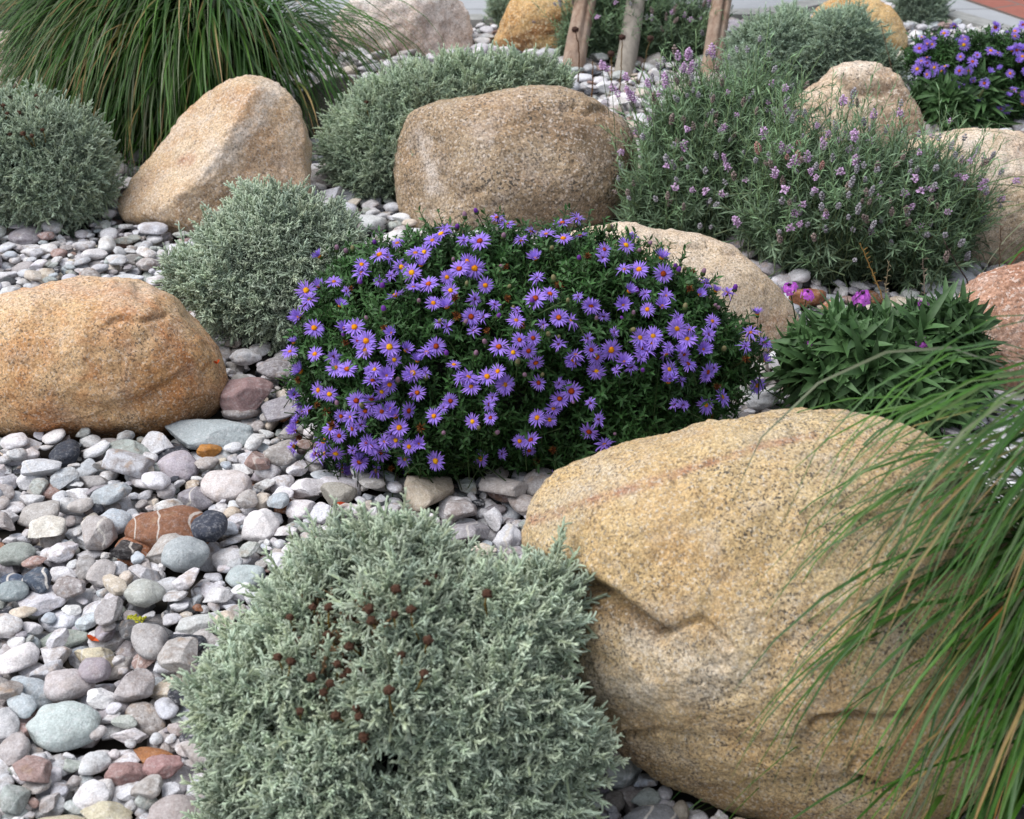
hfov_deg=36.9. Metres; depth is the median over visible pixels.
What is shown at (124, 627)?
pebble
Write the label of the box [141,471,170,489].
pebble
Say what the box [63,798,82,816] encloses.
pebble
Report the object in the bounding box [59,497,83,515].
pebble
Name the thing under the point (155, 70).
ornamental grass
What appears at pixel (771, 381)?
pebble
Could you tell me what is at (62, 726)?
pebble
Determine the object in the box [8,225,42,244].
pebble
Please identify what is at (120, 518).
pebble
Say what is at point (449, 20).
boulder
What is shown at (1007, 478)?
pebble
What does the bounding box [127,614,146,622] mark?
moss tuft
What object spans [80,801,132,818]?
pebble
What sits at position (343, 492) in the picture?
pebble
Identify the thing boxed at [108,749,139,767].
pebble
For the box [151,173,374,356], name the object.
santolina shrub
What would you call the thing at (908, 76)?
pebble
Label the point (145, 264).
pebble
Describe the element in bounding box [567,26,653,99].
dried flower plant
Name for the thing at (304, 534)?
pebble
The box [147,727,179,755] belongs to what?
pebble
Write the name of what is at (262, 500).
pebble
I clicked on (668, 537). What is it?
boulder
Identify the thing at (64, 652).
pebble
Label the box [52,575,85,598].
pebble
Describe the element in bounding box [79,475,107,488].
pebble
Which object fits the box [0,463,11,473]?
pebble
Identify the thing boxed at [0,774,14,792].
pebble
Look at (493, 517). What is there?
pebble
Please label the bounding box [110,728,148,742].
pebble
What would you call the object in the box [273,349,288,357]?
pebble
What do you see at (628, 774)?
pebble
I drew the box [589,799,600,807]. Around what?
pebble
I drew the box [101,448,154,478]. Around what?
pebble
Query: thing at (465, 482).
pebble
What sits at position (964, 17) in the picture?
kerb
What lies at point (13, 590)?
pebble
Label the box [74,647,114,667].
pebble
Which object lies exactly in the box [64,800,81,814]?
pebble
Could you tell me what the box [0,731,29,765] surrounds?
pebble
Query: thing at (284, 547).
pebble
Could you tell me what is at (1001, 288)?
boulder
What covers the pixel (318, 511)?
pebble
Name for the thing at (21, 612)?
pebble
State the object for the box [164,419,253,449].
pebble
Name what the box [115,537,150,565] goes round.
pebble
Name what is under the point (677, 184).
lavender plant
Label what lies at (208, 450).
pebble
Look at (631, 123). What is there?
pebble
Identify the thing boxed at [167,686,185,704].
pebble
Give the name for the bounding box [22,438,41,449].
pebble
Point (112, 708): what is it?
pebble
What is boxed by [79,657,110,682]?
pebble
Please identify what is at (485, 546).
pebble
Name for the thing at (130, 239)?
pebble
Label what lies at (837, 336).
wallflower plant
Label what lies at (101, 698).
pebble
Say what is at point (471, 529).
pebble
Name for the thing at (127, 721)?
pebble
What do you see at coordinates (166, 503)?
pebble
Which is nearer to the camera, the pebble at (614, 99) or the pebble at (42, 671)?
the pebble at (42, 671)
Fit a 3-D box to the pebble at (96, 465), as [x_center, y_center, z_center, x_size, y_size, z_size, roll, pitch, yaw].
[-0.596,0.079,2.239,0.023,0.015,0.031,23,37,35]
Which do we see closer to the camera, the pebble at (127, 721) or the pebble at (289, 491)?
the pebble at (127, 721)
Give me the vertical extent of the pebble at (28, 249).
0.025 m
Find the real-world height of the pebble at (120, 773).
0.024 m
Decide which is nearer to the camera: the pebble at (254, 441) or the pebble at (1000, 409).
the pebble at (254, 441)
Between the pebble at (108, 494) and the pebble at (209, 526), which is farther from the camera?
the pebble at (108, 494)
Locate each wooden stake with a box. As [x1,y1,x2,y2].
[563,0,595,73]
[614,0,644,79]
[701,0,731,80]
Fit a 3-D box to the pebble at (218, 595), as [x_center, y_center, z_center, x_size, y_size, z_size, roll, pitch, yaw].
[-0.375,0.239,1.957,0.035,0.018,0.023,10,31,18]
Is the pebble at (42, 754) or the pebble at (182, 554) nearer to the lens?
the pebble at (42, 754)
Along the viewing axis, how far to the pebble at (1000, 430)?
2.29 m
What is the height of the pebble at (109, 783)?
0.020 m
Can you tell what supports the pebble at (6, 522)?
on the gravel
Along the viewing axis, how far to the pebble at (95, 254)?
2.88 m
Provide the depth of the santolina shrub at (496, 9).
4.25 m
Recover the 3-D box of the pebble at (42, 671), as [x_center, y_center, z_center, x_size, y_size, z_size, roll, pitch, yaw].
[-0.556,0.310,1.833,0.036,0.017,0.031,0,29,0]
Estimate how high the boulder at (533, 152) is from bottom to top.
0.324 m
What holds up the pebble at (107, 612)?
on the gravel
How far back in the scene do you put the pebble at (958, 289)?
2.75 m
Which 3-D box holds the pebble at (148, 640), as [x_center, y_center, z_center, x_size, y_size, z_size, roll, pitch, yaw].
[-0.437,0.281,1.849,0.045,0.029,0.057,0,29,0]
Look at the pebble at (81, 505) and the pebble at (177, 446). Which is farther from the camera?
the pebble at (177, 446)
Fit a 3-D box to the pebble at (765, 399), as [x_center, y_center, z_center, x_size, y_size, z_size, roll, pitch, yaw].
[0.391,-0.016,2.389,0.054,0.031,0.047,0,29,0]
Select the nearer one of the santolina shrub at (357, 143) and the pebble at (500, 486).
the pebble at (500, 486)
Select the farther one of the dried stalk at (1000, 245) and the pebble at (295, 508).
the dried stalk at (1000, 245)
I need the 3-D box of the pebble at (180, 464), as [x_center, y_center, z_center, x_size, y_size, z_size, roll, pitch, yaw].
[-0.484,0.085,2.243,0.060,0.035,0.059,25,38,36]
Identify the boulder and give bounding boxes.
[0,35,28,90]
[0,275,228,440]
[117,75,311,236]
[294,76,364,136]
[329,0,473,59]
[393,85,637,234]
[493,0,573,51]
[521,407,1023,818]
[570,221,798,360]
[795,60,925,148]
[811,0,907,51]
[901,127,1023,270]
[958,261,1023,399]
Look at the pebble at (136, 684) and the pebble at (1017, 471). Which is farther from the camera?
the pebble at (1017, 471)
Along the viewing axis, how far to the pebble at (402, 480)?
2.20 m
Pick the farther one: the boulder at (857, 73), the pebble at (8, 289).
the boulder at (857, 73)
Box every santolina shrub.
[0,0,44,30]
[0,70,127,237]
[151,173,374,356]
[161,487,630,818]
[310,38,579,206]
[481,0,509,29]
[714,0,913,97]
[883,0,955,32]
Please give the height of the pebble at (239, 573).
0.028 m
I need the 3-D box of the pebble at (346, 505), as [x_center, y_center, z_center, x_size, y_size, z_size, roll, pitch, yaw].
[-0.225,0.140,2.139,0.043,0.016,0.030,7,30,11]
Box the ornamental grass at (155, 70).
[0,0,445,176]
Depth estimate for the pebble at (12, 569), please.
2.04 m
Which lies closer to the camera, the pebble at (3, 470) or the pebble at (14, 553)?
the pebble at (14, 553)
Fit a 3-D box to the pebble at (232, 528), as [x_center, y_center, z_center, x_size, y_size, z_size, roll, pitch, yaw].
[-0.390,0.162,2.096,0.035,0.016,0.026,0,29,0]
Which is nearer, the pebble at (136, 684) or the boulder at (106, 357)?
the pebble at (136, 684)
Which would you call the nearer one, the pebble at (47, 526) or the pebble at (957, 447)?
the pebble at (47, 526)
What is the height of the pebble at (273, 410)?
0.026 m
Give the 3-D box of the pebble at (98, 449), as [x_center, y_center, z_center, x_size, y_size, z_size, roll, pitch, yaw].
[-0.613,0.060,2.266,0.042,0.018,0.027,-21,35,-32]
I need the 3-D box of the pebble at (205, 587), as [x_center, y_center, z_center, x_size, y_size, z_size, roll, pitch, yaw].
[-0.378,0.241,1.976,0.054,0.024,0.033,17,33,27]
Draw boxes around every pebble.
[0,277,16,284]
[0,285,19,293]
[0,432,28,449]
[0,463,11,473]
[0,464,6,475]
[0,473,17,488]
[0,484,14,499]
[0,495,9,509]
[0,501,25,513]
[0,511,14,530]
[0,542,35,565]
[0,564,20,572]
[0,573,22,583]
[0,580,28,601]
[0,600,5,608]
[0,606,13,613]
[0,613,23,637]
[0,642,39,674]
[0,677,7,683]
[0,680,23,699]
[0,699,6,706]
[0,707,19,743]
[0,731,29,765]
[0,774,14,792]
[0,784,30,814]
[1,509,18,522]
[6,448,27,460]
[7,692,36,718]
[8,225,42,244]
[9,606,36,618]
[11,261,32,276]
[11,675,53,708]
[12,755,51,782]
[16,244,39,256]
[16,475,49,490]
[16,585,65,615]
[17,500,59,526]
[19,494,44,505]
[19,716,33,737]
[20,458,61,475]
[21,555,46,568]
[21,567,51,593]
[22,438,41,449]
[22,621,42,634]
[25,701,100,751]
[28,515,65,538]
[29,268,62,283]
[29,478,48,494]
[29,659,62,680]
[32,752,46,758]
[32,795,64,818]
[38,609,81,632]
[39,792,59,813]
[40,629,87,648]
[40,645,71,663]
[43,669,94,701]
[45,628,68,647]
[46,541,78,562]
[48,767,61,788]
[49,439,79,467]
[50,466,78,489]
[50,566,76,582]
[50,782,68,797]
[51,753,76,776]
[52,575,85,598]
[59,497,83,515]
[61,605,81,615]
[63,759,80,772]
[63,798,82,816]
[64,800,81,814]
[65,524,86,549]
[66,488,89,498]
[67,497,93,512]
[68,652,80,668]
[73,779,109,809]
[74,612,96,630]
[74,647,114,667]
[75,555,95,580]
[76,458,97,480]
[78,751,111,774]
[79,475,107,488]
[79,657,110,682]
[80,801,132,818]
[81,248,107,260]
[81,515,117,549]
[81,600,101,615]
[83,440,109,458]
[86,485,103,495]
[86,559,116,587]
[87,630,124,650]
[87,688,117,709]
[89,725,107,739]
[90,482,131,505]
[92,460,103,469]
[94,596,122,625]
[98,778,114,800]
[100,508,131,534]
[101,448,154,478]
[102,573,126,595]
[104,439,149,456]
[104,762,146,786]
[105,702,121,714]
[106,254,127,264]
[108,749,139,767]
[109,540,142,559]
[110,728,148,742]
[111,714,137,728]
[111,781,138,805]
[113,177,131,188]
[113,274,142,279]
[114,234,141,243]
[114,667,154,702]
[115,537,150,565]
[115,640,137,657]
[116,785,135,801]
[117,619,172,640]
[121,610,138,619]
[122,254,144,266]
[123,578,165,607]
[124,505,208,548]
[124,702,165,735]
[128,564,160,581]
[130,774,162,799]
[131,623,167,659]
[131,654,155,668]
[133,747,172,763]
[136,258,159,270]
[141,431,173,453]
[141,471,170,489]
[142,754,183,779]
[145,533,182,563]
[146,275,163,286]
[146,794,200,818]
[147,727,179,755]
[150,562,165,578]
[150,674,189,700]
[153,498,182,510]
[154,697,178,719]
[157,442,190,460]
[157,450,198,483]
[157,577,189,600]
[157,637,197,672]
[161,536,209,572]
[162,589,187,601]
[162,782,180,797]
[163,613,181,625]
[163,757,194,794]
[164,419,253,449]
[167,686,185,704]
[167,722,186,736]
[168,634,206,651]
[170,600,188,611]
[171,567,199,590]
[175,614,215,633]
[177,486,213,510]
[191,510,227,541]
[193,628,220,664]
[194,457,218,469]
[196,444,222,456]
[200,470,251,502]
[200,582,240,609]
[203,587,233,602]
[208,504,227,518]
[211,547,251,568]
[212,447,240,469]
[214,610,233,626]
[220,377,273,410]
[222,464,252,474]
[224,521,238,535]
[225,564,265,587]
[229,348,261,365]
[231,374,248,379]
[231,582,251,600]
[233,452,250,463]
[236,489,257,508]
[239,541,259,557]
[241,508,279,541]
[244,433,265,450]
[244,451,269,469]
[254,478,275,489]
[255,493,270,509]
[256,356,292,379]
[261,396,300,422]
[263,439,296,465]
[265,552,284,568]
[266,492,289,508]
[270,475,293,492]
[272,486,293,498]
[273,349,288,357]
[274,526,296,535]
[277,424,303,439]
[281,542,291,553]
[286,459,307,475]
[286,500,315,518]
[286,522,299,535]
[290,478,323,498]
[300,525,326,538]
[310,470,334,478]
[310,504,332,523]
[316,186,341,200]
[320,476,361,497]
[320,482,356,505]
[337,503,367,516]
[355,214,386,229]
[379,229,404,248]
[398,477,405,492]
[404,475,454,511]
[437,495,471,522]
[444,499,476,520]
[451,521,489,542]
[457,477,476,493]
[471,543,496,554]
[478,476,527,496]
[483,507,502,531]
[485,466,508,477]
[492,523,521,550]
[503,546,521,557]
[507,494,532,514]
[509,469,526,481]
[523,467,551,495]
[588,767,612,793]
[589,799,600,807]
[590,810,622,818]
[599,791,624,811]
[607,757,641,788]
[609,93,633,105]
[611,784,645,813]
[623,804,677,818]
[624,119,642,132]
[631,787,660,805]
[673,800,688,818]
[688,809,707,818]
[746,388,779,410]
[757,399,783,413]
[766,380,783,397]
[788,268,810,282]
[788,288,825,306]
[820,294,839,303]
[890,296,905,306]
[902,70,916,83]
[921,280,942,294]
[939,436,959,448]
[940,427,964,436]
[946,269,975,284]
[948,285,960,294]
[981,397,1005,410]
[985,425,1016,445]
[988,416,1013,425]
[994,471,1016,484]
[1012,466,1023,475]
[1015,807,1023,818]
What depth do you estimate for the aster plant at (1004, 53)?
3.51 m
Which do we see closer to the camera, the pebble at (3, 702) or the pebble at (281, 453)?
the pebble at (3, 702)
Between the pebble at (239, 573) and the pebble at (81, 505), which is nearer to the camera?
the pebble at (239, 573)
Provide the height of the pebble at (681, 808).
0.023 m
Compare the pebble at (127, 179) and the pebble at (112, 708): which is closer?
the pebble at (112, 708)
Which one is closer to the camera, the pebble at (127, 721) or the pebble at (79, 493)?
the pebble at (127, 721)
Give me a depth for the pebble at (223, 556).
2.05 m
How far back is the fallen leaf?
1.90 m
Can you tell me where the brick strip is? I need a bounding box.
[965,0,1023,19]
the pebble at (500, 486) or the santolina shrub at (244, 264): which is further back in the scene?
the santolina shrub at (244, 264)
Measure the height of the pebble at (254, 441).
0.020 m
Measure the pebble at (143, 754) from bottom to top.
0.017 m
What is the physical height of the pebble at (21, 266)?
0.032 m
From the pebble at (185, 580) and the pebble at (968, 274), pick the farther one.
the pebble at (968, 274)
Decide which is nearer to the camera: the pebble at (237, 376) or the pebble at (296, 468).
the pebble at (296, 468)
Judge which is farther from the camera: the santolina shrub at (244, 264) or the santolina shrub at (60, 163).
the santolina shrub at (60, 163)
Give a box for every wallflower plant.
[735,276,1011,438]
[904,58,1021,131]
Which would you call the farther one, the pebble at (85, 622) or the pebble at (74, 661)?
the pebble at (85, 622)
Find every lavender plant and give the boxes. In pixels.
[532,0,755,70]
[594,9,837,251]
[710,59,1020,294]
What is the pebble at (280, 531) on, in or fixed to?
on the gravel
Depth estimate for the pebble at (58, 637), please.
1.87 m
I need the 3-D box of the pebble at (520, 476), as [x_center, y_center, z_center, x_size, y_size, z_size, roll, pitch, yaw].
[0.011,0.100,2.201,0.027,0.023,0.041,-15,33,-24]
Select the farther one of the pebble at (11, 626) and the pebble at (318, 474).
the pebble at (318, 474)
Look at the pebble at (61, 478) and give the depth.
2.19 m
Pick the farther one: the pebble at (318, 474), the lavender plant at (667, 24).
the lavender plant at (667, 24)
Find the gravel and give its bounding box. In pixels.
[0,0,1023,818]
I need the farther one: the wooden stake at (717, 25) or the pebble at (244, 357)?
the wooden stake at (717, 25)
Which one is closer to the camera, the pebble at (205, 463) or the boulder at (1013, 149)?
the pebble at (205, 463)
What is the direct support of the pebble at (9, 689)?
on the gravel
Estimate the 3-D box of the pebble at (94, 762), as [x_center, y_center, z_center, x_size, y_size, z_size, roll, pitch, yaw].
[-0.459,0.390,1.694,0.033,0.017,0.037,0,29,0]
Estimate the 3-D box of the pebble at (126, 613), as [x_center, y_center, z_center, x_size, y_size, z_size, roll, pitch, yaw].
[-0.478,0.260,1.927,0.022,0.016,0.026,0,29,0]
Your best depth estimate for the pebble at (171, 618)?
1.92 m
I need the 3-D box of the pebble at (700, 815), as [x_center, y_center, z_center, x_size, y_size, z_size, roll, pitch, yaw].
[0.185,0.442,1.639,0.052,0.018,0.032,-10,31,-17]
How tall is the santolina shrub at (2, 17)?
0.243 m
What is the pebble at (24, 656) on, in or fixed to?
on the gravel
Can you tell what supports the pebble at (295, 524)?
on the gravel
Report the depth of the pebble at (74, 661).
1.88 m
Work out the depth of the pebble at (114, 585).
1.95 m
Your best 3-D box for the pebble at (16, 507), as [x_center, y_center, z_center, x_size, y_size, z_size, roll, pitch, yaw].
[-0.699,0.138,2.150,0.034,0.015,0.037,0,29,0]
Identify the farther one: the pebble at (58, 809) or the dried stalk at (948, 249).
the dried stalk at (948, 249)
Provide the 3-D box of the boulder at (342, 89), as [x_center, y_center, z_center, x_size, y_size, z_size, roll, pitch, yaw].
[-0.402,-0.688,3.555,0.237,0.156,0.136,0,29,0]
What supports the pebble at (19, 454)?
on the gravel
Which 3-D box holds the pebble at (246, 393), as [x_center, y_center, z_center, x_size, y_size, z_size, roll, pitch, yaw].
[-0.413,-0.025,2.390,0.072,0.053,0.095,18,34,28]
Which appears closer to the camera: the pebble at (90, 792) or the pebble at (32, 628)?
the pebble at (90, 792)
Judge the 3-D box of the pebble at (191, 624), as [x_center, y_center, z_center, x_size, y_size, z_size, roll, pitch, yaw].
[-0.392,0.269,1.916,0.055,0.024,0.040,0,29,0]
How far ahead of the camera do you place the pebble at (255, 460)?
2.20 m
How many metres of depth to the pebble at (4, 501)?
2.14 m
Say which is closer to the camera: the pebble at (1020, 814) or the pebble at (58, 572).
the pebble at (1020, 814)
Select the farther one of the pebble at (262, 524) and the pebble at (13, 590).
the pebble at (262, 524)
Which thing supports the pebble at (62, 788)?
on the gravel
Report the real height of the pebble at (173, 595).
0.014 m
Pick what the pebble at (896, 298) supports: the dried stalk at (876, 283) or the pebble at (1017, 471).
the dried stalk at (876, 283)
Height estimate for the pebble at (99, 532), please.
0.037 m
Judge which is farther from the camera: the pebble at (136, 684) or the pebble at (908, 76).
the pebble at (908, 76)
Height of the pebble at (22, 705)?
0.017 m
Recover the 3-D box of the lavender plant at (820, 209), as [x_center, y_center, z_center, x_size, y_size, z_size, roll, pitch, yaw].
[0.643,-0.396,2.791,0.525,0.469,0.409,10,31,18]
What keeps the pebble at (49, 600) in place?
on the gravel
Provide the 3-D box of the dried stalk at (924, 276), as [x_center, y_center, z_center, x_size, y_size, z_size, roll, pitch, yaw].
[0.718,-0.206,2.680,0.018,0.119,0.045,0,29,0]
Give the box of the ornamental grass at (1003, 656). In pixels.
[678,315,1023,818]
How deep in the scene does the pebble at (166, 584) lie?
1.97 m
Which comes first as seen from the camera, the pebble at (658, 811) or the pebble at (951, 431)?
the pebble at (658, 811)
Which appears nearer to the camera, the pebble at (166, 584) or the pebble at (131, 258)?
the pebble at (166, 584)
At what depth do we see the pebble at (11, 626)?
1.90 m
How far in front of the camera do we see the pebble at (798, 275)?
2.76 m
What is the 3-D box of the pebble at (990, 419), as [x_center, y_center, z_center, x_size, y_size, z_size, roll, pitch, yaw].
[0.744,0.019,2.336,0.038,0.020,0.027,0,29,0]
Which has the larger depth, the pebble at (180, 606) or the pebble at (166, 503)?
the pebble at (166, 503)
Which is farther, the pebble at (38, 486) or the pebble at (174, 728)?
the pebble at (38, 486)
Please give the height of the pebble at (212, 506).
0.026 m
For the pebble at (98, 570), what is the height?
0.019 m
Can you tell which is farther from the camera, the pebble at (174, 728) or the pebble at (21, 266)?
the pebble at (21, 266)
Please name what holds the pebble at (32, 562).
on the gravel
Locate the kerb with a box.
[284,0,1023,37]
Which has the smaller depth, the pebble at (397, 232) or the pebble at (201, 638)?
the pebble at (201, 638)
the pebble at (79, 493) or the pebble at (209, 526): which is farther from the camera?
the pebble at (79, 493)
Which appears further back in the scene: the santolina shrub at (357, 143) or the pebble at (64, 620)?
the santolina shrub at (357, 143)
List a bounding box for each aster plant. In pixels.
[272,203,780,505]
[891,17,1023,127]
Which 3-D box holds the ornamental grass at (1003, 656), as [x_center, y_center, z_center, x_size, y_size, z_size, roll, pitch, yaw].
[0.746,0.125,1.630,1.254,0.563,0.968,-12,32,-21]
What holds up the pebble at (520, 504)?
on the gravel
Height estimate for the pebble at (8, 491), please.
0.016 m
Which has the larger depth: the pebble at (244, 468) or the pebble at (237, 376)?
the pebble at (237, 376)
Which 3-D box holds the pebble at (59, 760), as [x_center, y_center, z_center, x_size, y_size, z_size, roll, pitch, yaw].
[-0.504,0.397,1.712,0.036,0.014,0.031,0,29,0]
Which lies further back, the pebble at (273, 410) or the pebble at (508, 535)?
the pebble at (273, 410)
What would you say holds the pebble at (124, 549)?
on the pebble at (146, 549)
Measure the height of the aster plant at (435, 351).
0.431 m
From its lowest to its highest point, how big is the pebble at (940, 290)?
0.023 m
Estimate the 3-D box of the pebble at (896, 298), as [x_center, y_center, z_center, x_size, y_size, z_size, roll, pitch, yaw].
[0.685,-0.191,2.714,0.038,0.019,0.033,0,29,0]
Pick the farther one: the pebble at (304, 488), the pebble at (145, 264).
the pebble at (145, 264)
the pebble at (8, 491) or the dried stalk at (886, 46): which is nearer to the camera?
the pebble at (8, 491)
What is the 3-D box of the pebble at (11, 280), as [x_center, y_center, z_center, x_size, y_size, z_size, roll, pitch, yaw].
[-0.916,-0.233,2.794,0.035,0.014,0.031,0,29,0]
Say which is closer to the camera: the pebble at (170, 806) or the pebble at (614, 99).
the pebble at (170, 806)
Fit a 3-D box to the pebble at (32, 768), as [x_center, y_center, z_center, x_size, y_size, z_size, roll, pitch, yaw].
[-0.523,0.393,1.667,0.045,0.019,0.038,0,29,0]
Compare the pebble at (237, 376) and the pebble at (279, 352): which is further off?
the pebble at (279, 352)
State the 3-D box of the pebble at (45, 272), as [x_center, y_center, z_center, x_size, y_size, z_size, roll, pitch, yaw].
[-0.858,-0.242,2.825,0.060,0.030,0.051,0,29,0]
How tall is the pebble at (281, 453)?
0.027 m
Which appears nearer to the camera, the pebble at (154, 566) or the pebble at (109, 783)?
the pebble at (109, 783)
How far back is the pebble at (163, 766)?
1.67 m
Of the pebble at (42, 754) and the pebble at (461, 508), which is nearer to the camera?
the pebble at (42, 754)
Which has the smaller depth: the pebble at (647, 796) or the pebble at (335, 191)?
the pebble at (647, 796)
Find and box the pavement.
[230,0,1023,28]
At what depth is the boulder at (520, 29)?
4.05 m
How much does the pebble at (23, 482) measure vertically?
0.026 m
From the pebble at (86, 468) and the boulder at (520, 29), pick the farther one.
the boulder at (520, 29)
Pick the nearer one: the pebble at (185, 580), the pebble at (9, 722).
the pebble at (9, 722)
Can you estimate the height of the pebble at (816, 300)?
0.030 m
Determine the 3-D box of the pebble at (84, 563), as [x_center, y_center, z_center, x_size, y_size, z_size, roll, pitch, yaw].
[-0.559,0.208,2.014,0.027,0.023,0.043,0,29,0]
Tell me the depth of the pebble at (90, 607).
1.95 m
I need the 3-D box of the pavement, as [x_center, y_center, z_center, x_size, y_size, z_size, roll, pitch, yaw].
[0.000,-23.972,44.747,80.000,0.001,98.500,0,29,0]
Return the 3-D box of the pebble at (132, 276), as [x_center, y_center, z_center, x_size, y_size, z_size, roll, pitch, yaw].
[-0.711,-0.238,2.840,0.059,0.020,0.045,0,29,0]
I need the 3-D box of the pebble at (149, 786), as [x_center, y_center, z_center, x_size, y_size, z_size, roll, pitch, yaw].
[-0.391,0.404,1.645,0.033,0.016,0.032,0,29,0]
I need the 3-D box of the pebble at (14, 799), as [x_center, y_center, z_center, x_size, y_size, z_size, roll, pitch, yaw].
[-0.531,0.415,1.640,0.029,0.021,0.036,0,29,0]
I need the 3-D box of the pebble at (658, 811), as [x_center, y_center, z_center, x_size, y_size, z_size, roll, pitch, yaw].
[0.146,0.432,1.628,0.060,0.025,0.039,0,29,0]
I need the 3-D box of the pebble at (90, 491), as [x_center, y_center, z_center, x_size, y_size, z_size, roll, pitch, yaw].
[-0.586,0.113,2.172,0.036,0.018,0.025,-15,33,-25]
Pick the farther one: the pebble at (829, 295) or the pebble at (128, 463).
the pebble at (829, 295)
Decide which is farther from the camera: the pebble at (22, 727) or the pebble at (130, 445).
the pebble at (130, 445)
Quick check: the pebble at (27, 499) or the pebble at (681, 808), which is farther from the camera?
the pebble at (27, 499)
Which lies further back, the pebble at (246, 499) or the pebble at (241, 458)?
the pebble at (241, 458)
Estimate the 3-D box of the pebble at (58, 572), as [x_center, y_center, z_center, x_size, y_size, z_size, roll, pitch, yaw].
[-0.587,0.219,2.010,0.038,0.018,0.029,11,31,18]
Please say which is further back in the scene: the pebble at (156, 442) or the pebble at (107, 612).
the pebble at (156, 442)
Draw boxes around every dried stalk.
[859,243,890,300]
[880,23,915,70]
[920,257,927,293]
[943,239,969,283]
[998,225,1003,266]
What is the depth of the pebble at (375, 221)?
3.01 m
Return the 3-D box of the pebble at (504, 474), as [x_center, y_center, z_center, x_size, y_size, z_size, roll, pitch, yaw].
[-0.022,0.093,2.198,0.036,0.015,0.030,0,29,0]
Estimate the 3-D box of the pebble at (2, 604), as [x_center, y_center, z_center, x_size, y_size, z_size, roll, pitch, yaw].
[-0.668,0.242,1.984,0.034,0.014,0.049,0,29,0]
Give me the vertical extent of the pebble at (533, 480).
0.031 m
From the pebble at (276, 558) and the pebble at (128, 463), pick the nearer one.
the pebble at (276, 558)
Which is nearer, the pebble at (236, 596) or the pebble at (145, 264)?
the pebble at (236, 596)
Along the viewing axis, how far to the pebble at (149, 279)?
2.78 m
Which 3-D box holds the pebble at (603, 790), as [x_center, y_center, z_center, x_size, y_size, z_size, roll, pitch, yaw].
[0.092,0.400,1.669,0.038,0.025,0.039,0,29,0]
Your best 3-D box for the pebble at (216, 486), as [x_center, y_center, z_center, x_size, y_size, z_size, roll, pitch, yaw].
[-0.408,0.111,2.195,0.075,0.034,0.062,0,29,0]
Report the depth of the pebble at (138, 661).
1.84 m
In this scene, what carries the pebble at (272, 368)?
on the gravel
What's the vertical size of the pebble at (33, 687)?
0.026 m
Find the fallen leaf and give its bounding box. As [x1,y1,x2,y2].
[87,634,98,640]
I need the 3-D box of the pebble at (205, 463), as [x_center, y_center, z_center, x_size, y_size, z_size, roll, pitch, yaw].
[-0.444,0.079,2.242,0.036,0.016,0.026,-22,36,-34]
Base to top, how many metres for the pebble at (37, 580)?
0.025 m
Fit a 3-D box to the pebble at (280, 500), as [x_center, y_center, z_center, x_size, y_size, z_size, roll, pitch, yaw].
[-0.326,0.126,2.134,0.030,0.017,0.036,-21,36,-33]

